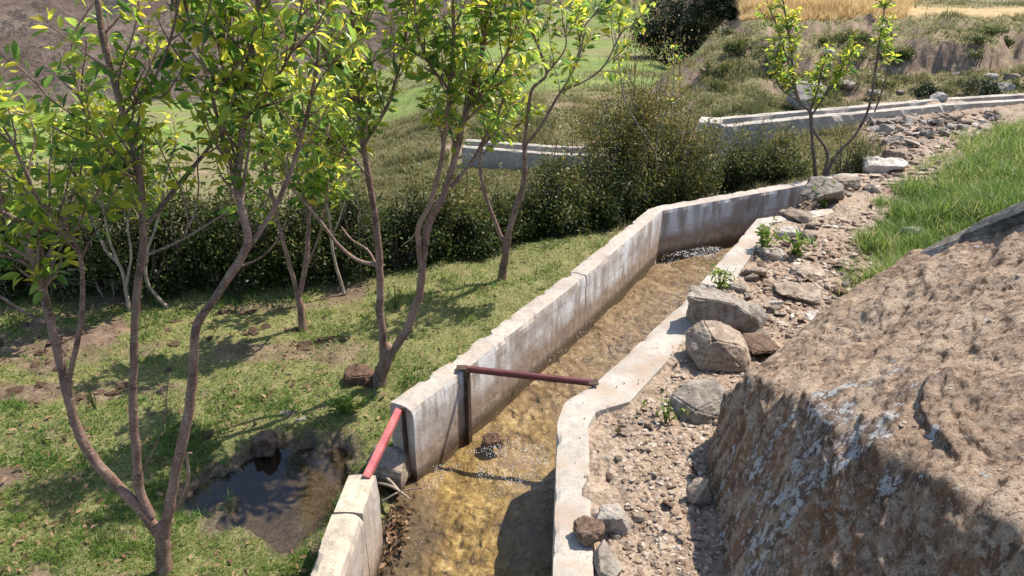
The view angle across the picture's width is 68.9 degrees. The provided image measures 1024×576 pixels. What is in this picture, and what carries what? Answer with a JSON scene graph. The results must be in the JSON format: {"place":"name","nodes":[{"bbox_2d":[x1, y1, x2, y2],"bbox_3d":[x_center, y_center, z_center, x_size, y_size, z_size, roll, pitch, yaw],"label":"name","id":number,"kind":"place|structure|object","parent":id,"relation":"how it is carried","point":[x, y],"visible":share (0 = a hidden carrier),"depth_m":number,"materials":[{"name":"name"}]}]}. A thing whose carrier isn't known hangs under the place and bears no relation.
{"place":"outdoors","nodes":[
{"label":"outdoors","id":0,"kind":"place"},
{"bbox_2d":[0,227,619,575],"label":"lawn grass","id":1,"kind":"structure","parent":0,"point":[17,519],"depth_m":3.79,"materials":[{"name":"plant"}]},
{"bbox_2d":[0,0,1023,575],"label":"ground","id":2,"kind":"structure","parent":0,"point":[294,488],"depth_m":4.31,"materials":[{"name":"plant"}]},
{"bbox_2d":[5,385,23,397],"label":"soil clod","id":3,"kind":"object","parent":2,"relation":"on","point":[21,388],"visible":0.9,"depth_m":3.99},
{"bbox_2d":[0,100,98,304],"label":"shrub","id":4,"kind":"object","parent":2,"relation":"on","point":[5,287],"visible":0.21,"depth_m":4.92,"materials":[{"name":"green plant"}]},
{"bbox_2d":[6,101,160,307],"bbox_3d":[-2.900,-0.500,5.010,0.896,1.520,1.030,-15,29,-29],"label":"shrub","id":5,"kind":"object","parent":2,"relation":"on","point":[96,265],"visible":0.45,"depth_m":4.94,"materials":[{"name":"green plant"}]},
{"bbox_2d":[0,65,171,311],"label":"fruit tree","id":6,"kind":"object","parent":2,"relation":"on","point":[88,196],"visible":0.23,"depth_m":4.52,"materials":[{"name":"green plant"}]},
{"bbox_2d":[79,374,98,408],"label":"weed","id":7,"kind":"object","parent":2,"relation":"on","point":[91,401],"visible":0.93,"depth_m":3.81,"materials":[{"name":"green plant"}]},
{"bbox_2d":[47,95,189,307],"bbox_3d":[-2.368,-0.532,4.705,0.797,1.412,0.312,-7,26,-14],"label":"fruit tree","id":8,"kind":"object","parent":2,"relation":"on","point":[148,177],"visible":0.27,"depth_m":4.62,"materials":[{"name":"green plant"}]},
{"bbox_2d":[86,113,226,306],"bbox_3d":[-2.409,-0.505,5.003,0.923,1.537,0.910,0,25,0],"label":"shrub","id":9,"kind":"object","parent":2,"relation":"on","point":[161,278],"visible":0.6,"depth_m":5.01,"materials":[{"name":"green plant"}]},
{"bbox_2d":[0,0,374,575],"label":"fruit tree","id":10,"kind":"object","parent":2,"relation":"on","point":[259,38],"visible":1,"depth_m":2.22,"materials":[{"name":"green plant"}]},
{"bbox_2d":[149,110,293,304],"bbox_3d":[-1.964,-0.488,5.130,0.959,1.399,0.898,10,27,20],"label":"shrub","id":11,"kind":"object","parent":2,"relation":"on","point":[217,227],"visible":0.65,"depth_m":5.03,"materials":[{"name":"green plant"}]},
{"bbox_2d":[251,429,278,462],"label":"rock","id":12,"kind":"object","parent":2,"relation":"on","point":[264,444],"visible":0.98,"depth_m":3.58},
{"bbox_2d":[215,126,357,299],"bbox_3d":[-1.547,-0.475,5.196,0.988,1.319,0.876,0,25,0],"label":"shrub","id":13,"kind":"object","parent":2,"relation":"on","point":[296,249],"visible":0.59,"depth_m":5.13,"materials":[{"name":"green plant"}]},
{"bbox_2d":[221,39,377,331],"bbox_3d":[-1.127,-0.548,4.375,0.544,1.749,0.839,21,32,37],"label":"fruit tree","id":14,"kind":"object","parent":2,"relation":"on","point":[319,185],"visible":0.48,"depth_m":4.24,"materials":[{"name":"green plant"}]},
{"bbox_2d":[0,229,616,575],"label":"lawn litter","id":15,"kind":"object","parent":2,"relation":"on","point":[22,537],"visible":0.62,"depth_m":3.65,"materials":[{"name":"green plant"}]},
{"bbox_2d":[293,124,363,294],"bbox_3d":[-1.184,-0.501,4.889,0.444,1.197,0.352,0,25,0],"label":"fruit tree","id":16,"kind":"object","parent":2,"relation":"on","point":[337,197],"visible":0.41,"depth_m":4.89,"materials":[{"name":"green plant"}]},
{"bbox_2d":[310,513,368,575],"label":"canal wall","id":17,"kind":"structure","parent":2,"relation":"on","point":[342,551],"depth_m":2.62,"materials":[{"name":"concrete"}]},
{"bbox_2d":[322,387,370,412],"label":"weed","id":18,"kind":"object","parent":2,"relation":"on","point":[346,405],"visible":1,"depth_m":3.80,"materials":[{"name":"green plant"}]},
{"bbox_2d":[290,146,412,289],"bbox_3d":[-1.193,-0.502,5.335,0.857,1.250,0.876,-16,29,-30],"label":"shrub","id":19,"kind":"object","parent":2,"relation":"on","point":[358,206],"visible":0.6,"depth_m":5.28,"materials":[{"name":"green plant"}]},
{"bbox_2d":[343,363,373,387],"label":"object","id":20,"kind":"object","parent":2,"relation":"on","point":[361,375],"visible":0.9,"depth_m":4.03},
{"bbox_2d":[334,474,383,575],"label":"canal wall","id":21,"kind":"structure","parent":2,"relation":"on","point":[359,497],"depth_m":2.87,"materials":[{"name":"concrete"}]},
{"bbox_2d":[365,444,411,489],"bbox_3d":[-0.573,0.830,3.461,0.192,0.139,0.143,7,26,16],"label":"rock","id":22,"kind":"object","parent":2,"relation":"on","point":[394,464],"depth_m":3.42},
{"bbox_2d":[231,0,549,387],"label":"fruit tree","id":23,"kind":"object","parent":2,"relation":"on","point":[474,61],"visible":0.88,"depth_m":3.40,"materials":[{"name":"green plant"}]},
{"bbox_2d":[386,280,402,309],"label":"weed","id":24,"kind":"object","parent":2,"relation":"on","point":[395,304],"visible":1,"depth_m":4.87,"materials":[{"name":"green plant"}]},
{"bbox_2d":[354,138,459,274],"bbox_3d":[-0.781,-0.548,5.558,0.861,1.145,0.748,0,25,0],"label":"shrub","id":25,"kind":"object","parent":2,"relation":"on","point":[406,231],"visible":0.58,"depth_m":5.50,"materials":[{"name":"green plant"}]},
{"bbox_2d":[418,151,508,263],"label":"shrub","id":26,"kind":"object","parent":2,"relation":"on","point":[475,243],"visible":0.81,"depth_m":5.66,"materials":[{"name":"green plant"}]},
{"bbox_2d":[390,273,585,481],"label":"canal wall","id":27,"kind":"structure","parent":2,"relation":"on","point":[537,333],"depth_m":3.90,"materials":[{"name":"concrete"}]},
{"bbox_2d":[363,406,409,479],"bbox_3d":[-0.535,0.810,3.215,0.040,0.415,0.507,4,25,8],"label":"sluice frame","id":28,"kind":"object","parent":27,"relation":"attached to","point":[372,465],"visible":0.92,"depth_m":3.18,"materials":[{"name":"red paint"}]},
{"bbox_2d":[456,365,598,444],"bbox_3d":[0.068,0.618,3.665,0.699,0.453,0.054,5,25,11],"label":"sluice frame","id":29,"kind":"object","parent":27,"relation":"attached to","point":[467,370],"visible":1,"depth_m":3.60,"materials":[{"name":"red paint"}]},
{"bbox_2d":[480,432,502,448],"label":"stream stone","id":30,"kind":"object","parent":2,"relation":"on","point":[490,440],"visible":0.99,"depth_m":3.73,"materials":[{"name":"stone"}]},
{"bbox_2d":[449,162,543,247],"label":"shrub","id":31,"kind":"object","parent":2,"relation":"on","point":[519,230],"visible":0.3,"depth_m":5.93,"materials":[{"name":"green plant"}]},
{"bbox_2d":[503,133,600,241],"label":"shrub","id":32,"kind":"object","parent":2,"relation":"on","point":[547,215],"visible":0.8,"depth_m":6.07,"materials":[{"name":"green plant"}]},
{"bbox_2d":[462,145,658,169],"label":"canal wall","id":33,"kind":"structure","parent":2,"relation":"on","point":[510,158],"depth_m":9.12,"materials":[{"name":"grey concrete"}]},
{"bbox_2d":[476,0,658,280],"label":"fruit tree","id":34,"kind":"object","parent":2,"relation":"on","point":[526,115],"visible":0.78,"depth_m":4.79,"materials":[{"name":"green plant"}]},
{"bbox_2d":[465,139,672,154],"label":"canal wall","id":35,"kind":"structure","parent":2,"relation":"on","point":[515,146],"depth_m":9.32,"materials":[{"name":"grey concrete"}]},
{"bbox_2d":[527,102,629,231],"bbox_3d":[0.538,-0.956,6.317,0.936,1.244,0.775,0,25,0],"label":"shrub","id":36,"kind":"object","parent":2,"relation":"on","point":[581,178],"visible":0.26,"depth_m":6.24,"materials":[{"name":"green plant"}]},
{"bbox_2d":[593,539,622,575],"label":"stone shard","id":37,"kind":"object","parent":2,"relation":"on","point":[606,561],"visible":1,"depth_m":2.49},
{"bbox_2d":[595,503,630,536],"bbox_3d":[0.367,0.837,2.710,0.154,0.105,0.126,7,26,16],"label":"pale rock","id":38,"kind":"object","parent":2,"relation":"on","point":[614,518],"visible":0.7,"depth_m":2.67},
{"bbox_2d":[567,127,671,229],"bbox_3d":[0.821,-0.889,6.397,1.002,1.054,0.777,12,27,23],"label":"shrub","id":39,"kind":"object","parent":2,"relation":"on","point":[626,191],"visible":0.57,"depth_m":6.32,"materials":[{"name":"green plant"}]},
{"bbox_2d":[619,426,636,435],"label":"path stone","id":40,"kind":"object","parent":2,"relation":"on","point":[627,431],"visible":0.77,"depth_m":3.22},
{"bbox_2d":[630,511,644,521],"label":"path stone","id":41,"kind":"object","parent":2,"relation":"on","point":[637,516],"visible":1,"depth_m":2.71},
{"bbox_2d":[610,23,683,204],"bbox_3d":[1.129,-1.435,6.485,0.674,1.647,0.164,-5,26,-11],"label":"fruit tree","id":42,"kind":"object","parent":2,"relation":"on","point":[673,62],"visible":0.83,"depth_m":6.35,"materials":[{"name":"green plant"}]},
{"bbox_2d":[559,0,748,215],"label":"tall bush","id":43,"kind":"object","parent":2,"relation":"on","point":[652,121],"visible":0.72,"depth_m":6.64,"materials":[{"name":"green plant"}]},
{"bbox_2d":[301,0,1023,241],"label":"dry turf","id":44,"kind":"structure","parent":2,"relation":"on","point":[385,178],"depth_m":10.56,"materials":[{"name":"green plant"}]},
{"bbox_2d":[625,0,724,62],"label":"dark tree","id":45,"kind":"object","parent":2,"relation":"on","point":[685,23],"visible":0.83,"depth_m":18.60,"materials":[{"name":"green plant"}]},
{"bbox_2d":[649,111,730,201],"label":"shrub","id":46,"kind":"object","parent":2,"relation":"on","point":[715,181],"visible":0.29,"depth_m":6.88,"materials":[{"name":"green plant"}]},
{"bbox_2d":[552,208,833,575],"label":"canal wall","id":47,"kind":"structure","parent":2,"relation":"on","point":[570,554],"depth_m":3.38,"materials":[{"name":"concrete"}]},
{"bbox_2d":[573,515,604,545],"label":"round stone","id":48,"kind":"object","parent":47,"relation":"on","point":[587,530],"visible":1,"depth_m":2.58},
{"bbox_2d":[709,262,734,288],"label":"weed","id":49,"kind":"object","parent":47,"relation":"on","point":[719,272],"visible":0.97,"depth_m":4.47,"materials":[{"name":"green plant"}]},
{"bbox_2d":[778,207,812,223],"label":"path stone","id":50,"kind":"object","parent":47,"relation":"on","point":[801,216],"visible":0.84,"depth_m":5.65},
{"bbox_2d":[669,377,726,424],"bbox_3d":[0.855,0.523,3.370,0.258,0.129,0.239,-9,26,-18],"label":"flat rock","id":51,"kind":"object","parent":2,"relation":"on","point":[700,400],"visible":0.7,"depth_m":3.33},
{"bbox_2d":[686,478,711,505],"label":"upright stone","id":52,"kind":"object","parent":2,"relation":"on","point":[698,491],"visible":0.93,"depth_m":2.79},
{"bbox_2d":[685,0,740,26],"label":"dark tree","id":53,"kind":"object","parent":2,"relation":"on","point":[720,9],"visible":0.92,"depth_m":16.83,"materials":[{"name":"green plant"}]},
{"bbox_2d":[685,320,750,371],"bbox_3d":[1.028,0.281,3.714,0.316,0.204,0.272,-4,25,-8],"label":"striated rock","id":54,"kind":"object","parent":2,"relation":"on","point":[714,346],"visible":1,"depth_m":3.63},
{"bbox_2d":[708,78,729,90],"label":"tussock","id":55,"kind":"object","parent":2,"relation":"on","point":[718,83],"visible":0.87,"depth_m":10.96,"materials":[{"name":"green plant"}]},
{"bbox_2d":[571,173,867,335],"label":"canal wall","id":56,"kind":"structure","parent":2,"relation":"on","point":[614,270],"depth_m":5.91,"materials":[{"name":"concrete"}]},
{"bbox_2d":[695,58,744,76],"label":"scrub","id":57,"kind":"object","parent":2,"relation":"on","point":[719,69],"visible":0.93,"depth_m":11.33,"materials":[{"name":"green plant"}]},
{"bbox_2d":[712,24,735,34],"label":"tussock","id":58,"kind":"object","parent":2,"relation":"on","point":[726,31],"visible":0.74,"depth_m":12.92,"materials":[{"name":"green plant"}]},
{"bbox_2d":[717,36,755,56],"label":"scrub","id":59,"kind":"object","parent":2,"relation":"on","point":[734,47],"visible":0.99,"depth_m":11.74,"materials":[{"name":"green plant"}]},
{"bbox_2d":[726,283,747,293],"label":"path stone","id":60,"kind":"object","parent":2,"relation":"on","point":[738,288],"visible":0.84,"depth_m":4.45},
{"bbox_2d":[705,115,787,195],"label":"shrub","id":61,"kind":"object","parent":2,"relation":"on","point":[739,175],"visible":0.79,"depth_m":7.19,"materials":[{"name":"green plant"}]},
{"bbox_2d":[744,273,759,281],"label":"loose stone","id":62,"kind":"object","parent":2,"relation":"on","point":[752,277],"visible":1,"depth_m":4.60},
{"bbox_2d":[741,267,767,276],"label":"path stone","id":63,"kind":"object","parent":2,"relation":"on","point":[760,271],"visible":0.83,"depth_m":4.65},
{"bbox_2d":[742,332,778,354],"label":"flat rock","id":64,"kind":"object","parent":2,"relation":"on","point":[757,343],"visible":0.73,"depth_m":3.81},
{"bbox_2d":[749,49,790,69],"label":"scrub","id":65,"kind":"object","parent":2,"relation":"on","point":[769,59],"visible":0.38,"depth_m":11.29,"materials":[{"name":"green plant"}]},
{"bbox_2d":[758,246,786,260],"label":"path stone","id":66,"kind":"object","parent":2,"relation":"on","point":[774,254],"visible":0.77,"depth_m":4.98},
{"bbox_2d":[754,216,781,247],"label":"weed","id":67,"kind":"object","parent":66,"relation":"on","point":[764,233],"visible":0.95,"depth_m":5.03,"materials":[{"name":"green plant"}]},
{"bbox_2d":[755,113,820,180],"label":"shrub","id":68,"kind":"object","parent":2,"relation":"on","point":[784,165],"visible":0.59,"depth_m":7.25,"materials":[{"name":"green plant"}]},
{"bbox_2d":[777,226,799,238],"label":"path stone","id":69,"kind":"object","parent":2,"relation":"on","point":[789,230],"visible":0.72,"depth_m":5.30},
{"bbox_2d":[575,109,1005,575],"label":"gravel","id":70,"kind":"structure","parent":2,"relation":"on","point":[681,474],"depth_m":3.26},
{"bbox_2d":[641,390,688,423],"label":"weed","id":71,"kind":"object","parent":70,"relation":"on","point":[666,415],"visible":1,"depth_m":3.27,"materials":[{"name":"green plant"}]},
{"bbox_2d":[686,285,766,333],"bbox_3d":[1.156,0.149,4.053,0.444,0.287,0.202,2,25,5],"label":"angular rock","id":72,"kind":"object","parent":70,"relation":"on","point":[741,316],"visible":0.74,"depth_m":3.97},
{"bbox_2d":[773,281,822,304],"bbox_3d":[1.695,0.029,4.435,0.285,0.077,0.215,9,27,19],"label":"path stone","id":73,"kind":"object","parent":2,"relation":"on","point":[809,294],"visible":1,"depth_m":4.41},
{"bbox_2d":[781,228,816,256],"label":"weed","id":74,"kind":"object","parent":2,"relation":"on","point":[798,245],"visible":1,"depth_m":5.03,"materials":[{"name":"green plant"}]},
{"bbox_2d":[787,81,826,109],"bbox_3d":[3.857,-2.517,9.801,0.404,0.374,0.378,-5,25,-10],"label":"pale boulder","id":75,"kind":"object","parent":2,"relation":"on","point":[802,96],"visible":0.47,"depth_m":9.71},
{"bbox_2d":[789,262,825,281],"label":"path stone","id":76,"kind":"object","parent":2,"relation":"on","point":[814,273],"visible":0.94,"depth_m":4.70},
{"bbox_2d":[798,230,818,241],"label":"path stone","id":77,"kind":"object","parent":2,"relation":"on","point":[809,233],"visible":0.66,"depth_m":5.22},
{"bbox_2d":[799,176,844,200],"bbox_3d":[2.521,-0.800,6.072,0.353,0.162,0.308,-2,25,-5],"label":"grey rock","id":78,"kind":"object","parent":2,"relation":"on","point":[833,191],"visible":0.98,"depth_m":6.00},
{"bbox_2d":[813,179,835,208],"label":"weed","id":79,"kind":"object","parent":2,"relation":"on","point":[823,202],"visible":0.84,"depth_m":6.00,"materials":[{"name":"green plant"}]},
{"bbox_2d":[732,0,917,21],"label":"ripe cereal","id":80,"kind":"object","parent":2,"relation":"on","point":[823,10],"visible":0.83,"depth_m":13.46,"materials":[{"name":"plant"}]},
{"bbox_2d":[754,0,901,176],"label":"fruit tree","id":81,"kind":"object","parent":2,"relation":"on","point":[836,73],"visible":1,"depth_m":6.53,"materials":[{"name":"green plant"}]},
{"bbox_2d":[814,31,847,44],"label":"scrub","id":82,"kind":"object","parent":2,"relation":"on","point":[824,40],"visible":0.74,"depth_m":12.37,"materials":[{"name":"green plant"}]},
{"bbox_2d":[833,175,860,189],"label":"path stone","id":83,"kind":"object","parent":2,"relation":"on","point":[852,182],"visible":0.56,"depth_m":6.31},
{"bbox_2d":[830,52,864,70],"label":"tussock","id":84,"kind":"object","parent":2,"relation":"on","point":[857,57],"visible":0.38,"depth_m":11.25,"materials":[{"name":"green plant"}]},
{"bbox_2d":[818,123,883,175],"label":"shrub","id":85,"kind":"object","parent":2,"relation":"on","point":[855,163],"visible":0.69,"depth_m":7.07,"materials":[{"name":"green plant"}]},
{"bbox_2d":[836,27,876,48],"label":"scrub","id":86,"kind":"object","parent":2,"relation":"on","point":[864,39],"visible":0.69,"depth_m":12.10,"materials":[{"name":"green plant"}]},
{"bbox_2d":[705,223,1023,575],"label":"boulder","id":87,"kind":"object","parent":2,"relation":"on","point":[834,476],"visible":0.97,"depth_m":2.21,"materials":[{"name":"stone"}]},
{"bbox_2d":[770,236,1020,570],"bbox_3d":[2.048,0.308,2.391,2.604,1.396,3.414,0,25,0],"label":"grit","id":88,"kind":"object","parent":87,"relation":"on","point":[902,423],"visible":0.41,"depth_m":2.09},
{"bbox_2d":[920,201,1023,256],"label":"stone slab","id":89,"kind":"structure","parent":87,"relation":"on","point":[942,245],"depth_m":3.01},
{"bbox_2d":[959,202,1023,239],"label":"stone slab","id":90,"kind":"structure","parent":87,"relation":"on","point":[1006,219],"depth_m":2.81,"materials":[{"name":"stone"}]},
{"bbox_2d":[705,93,1023,151],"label":"canal wall","id":91,"kind":"structure","parent":2,"relation":"on","point":[755,117],"depth_m":9.38,"materials":[{"name":"grey concrete"}]},
{"bbox_2d":[698,117,722,133],"bbox_3d":[2.323,-1.913,8.719,0.260,0.138,0.354,8,26,17],"label":"drop lip","id":92,"kind":"object","parent":91,"relation":"attached to","point":[711,121],"visible":0.46,"depth_m":8.60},
{"bbox_2d":[856,51,875,66],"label":"tussock","id":93,"kind":"object","parent":2,"relation":"on","point":[864,56],"visible":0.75,"depth_m":11.43,"materials":[{"name":"green plant"}]},
{"bbox_2d":[714,99,1023,157],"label":"canal wall","id":94,"kind":"structure","parent":2,"relation":"on","point":[831,120],"depth_m":8.96,"materials":[{"name":"grey concrete"}]},
{"bbox_2d":[862,183,881,193],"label":"path stone","id":95,"kind":"object","parent":2,"relation":"on","point":[869,187],"visible":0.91,"depth_m":6.26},
{"bbox_2d":[862,156,907,173],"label":"path stone","id":96,"kind":"object","parent":2,"relation":"on","point":[874,164],"visible":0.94,"depth_m":6.83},
{"bbox_2d":[871,78,899,89],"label":"tussock","id":97,"kind":"object","parent":2,"relation":"on","point":[879,83],"visible":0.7,"depth_m":10.67,"materials":[{"name":"green plant"}]},
{"bbox_2d":[881,150,908,160],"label":"path stone","id":98,"kind":"object","parent":2,"relation":"on","point":[902,154],"visible":0.52,"depth_m":7.16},
{"bbox_2d":[890,71,913,82],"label":"tussock","id":99,"kind":"object","parent":2,"relation":"on","point":[907,79],"visible":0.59,"depth_m":11.20,"materials":[{"name":"green plant"}]},
{"bbox_2d":[892,44,919,63],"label":"scrub","id":100,"kind":"object","parent":2,"relation":"on","point":[908,53],"visible":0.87,"depth_m":11.52,"materials":[{"name":"green plant"}]},
{"bbox_2d":[904,79,949,97],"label":"scrub","id":101,"kind":"object","parent":2,"relation":"on","point":[925,87],"visible":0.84,"depth_m":10.58,"materials":[{"name":"green plant"}]},
{"bbox_2d":[930,92,947,101],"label":"hill rock","id":102,"kind":"object","parent":2,"relation":"on","point":[942,96],"visible":0.77,"depth_m":9.84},
{"bbox_2d":[960,47,990,66],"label":"tussock","id":103,"kind":"object","parent":2,"relation":"on","point":[978,55],"visible":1,"depth_m":10.82,"materials":[{"name":"green plant"}]},
{"bbox_2d":[963,32,1000,48],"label":"tussock","id":104,"kind":"object","parent":2,"relation":"on","point":[980,39],"visible":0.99,"depth_m":11.40,"materials":[{"name":"green plant"}]},
{"bbox_2d":[960,75,1005,95],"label":"scrub","id":105,"kind":"object","parent":2,"relation":"on","point":[989,88],"visible":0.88,"depth_m":10.43,"materials":[{"name":"green plant"}]},
{"bbox_2d":[975,25,1012,35],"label":"scrub","id":106,"kind":"object","parent":2,"relation":"on","point":[987,29],"visible":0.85,"depth_m":12.02,"materials":[{"name":"green plant"}]},
{"bbox_2d":[996,82,1015,91],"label":"hill rock","id":107,"kind":"object","parent":2,"relation":"on","point":[1010,86],"visible":0.59,"depth_m":10.63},
{"bbox_2d":[1004,34,1017,48],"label":"tussock","id":108,"kind":"object","parent":2,"relation":"on","point":[1009,40],"visible":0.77,"depth_m":12.05,"materials":[{"name":"green plant"}]},
{"bbox_2d":[827,103,1023,296],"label":"tall grass","id":109,"kind":"structure","parent":0,"point":[967,191],"depth_m":5.53,"materials":[{"name":"plant"}]},
{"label":"stream water","id":110,"kind":"structure","parent":0,"visible":0},
{"bbox_2d":[377,481,409,498],"bbox_3d":[-0.529,0.898,3.333,0.207,0.027,0.020,15,29,30],"label":"stick","id":111,"kind":"object","parent":110,"relation":"on","point":[392,487],"visible":0.95,"depth_m":3.33,"materials":[{"name":"wood"}]},
{"bbox_2d":[379,493,420,572],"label":"leaf litter","id":112,"kind":"object","parent":110,"relation":"on","point":[390,526],"visible":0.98,"depth_m":3.14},
{"bbox_2d":[423,246,725,574],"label":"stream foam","id":113,"kind":"object","parent":110,"relation":"on","point":[505,455],"visible":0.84,"depth_m":3.67,"materials":[{"name":"white"}]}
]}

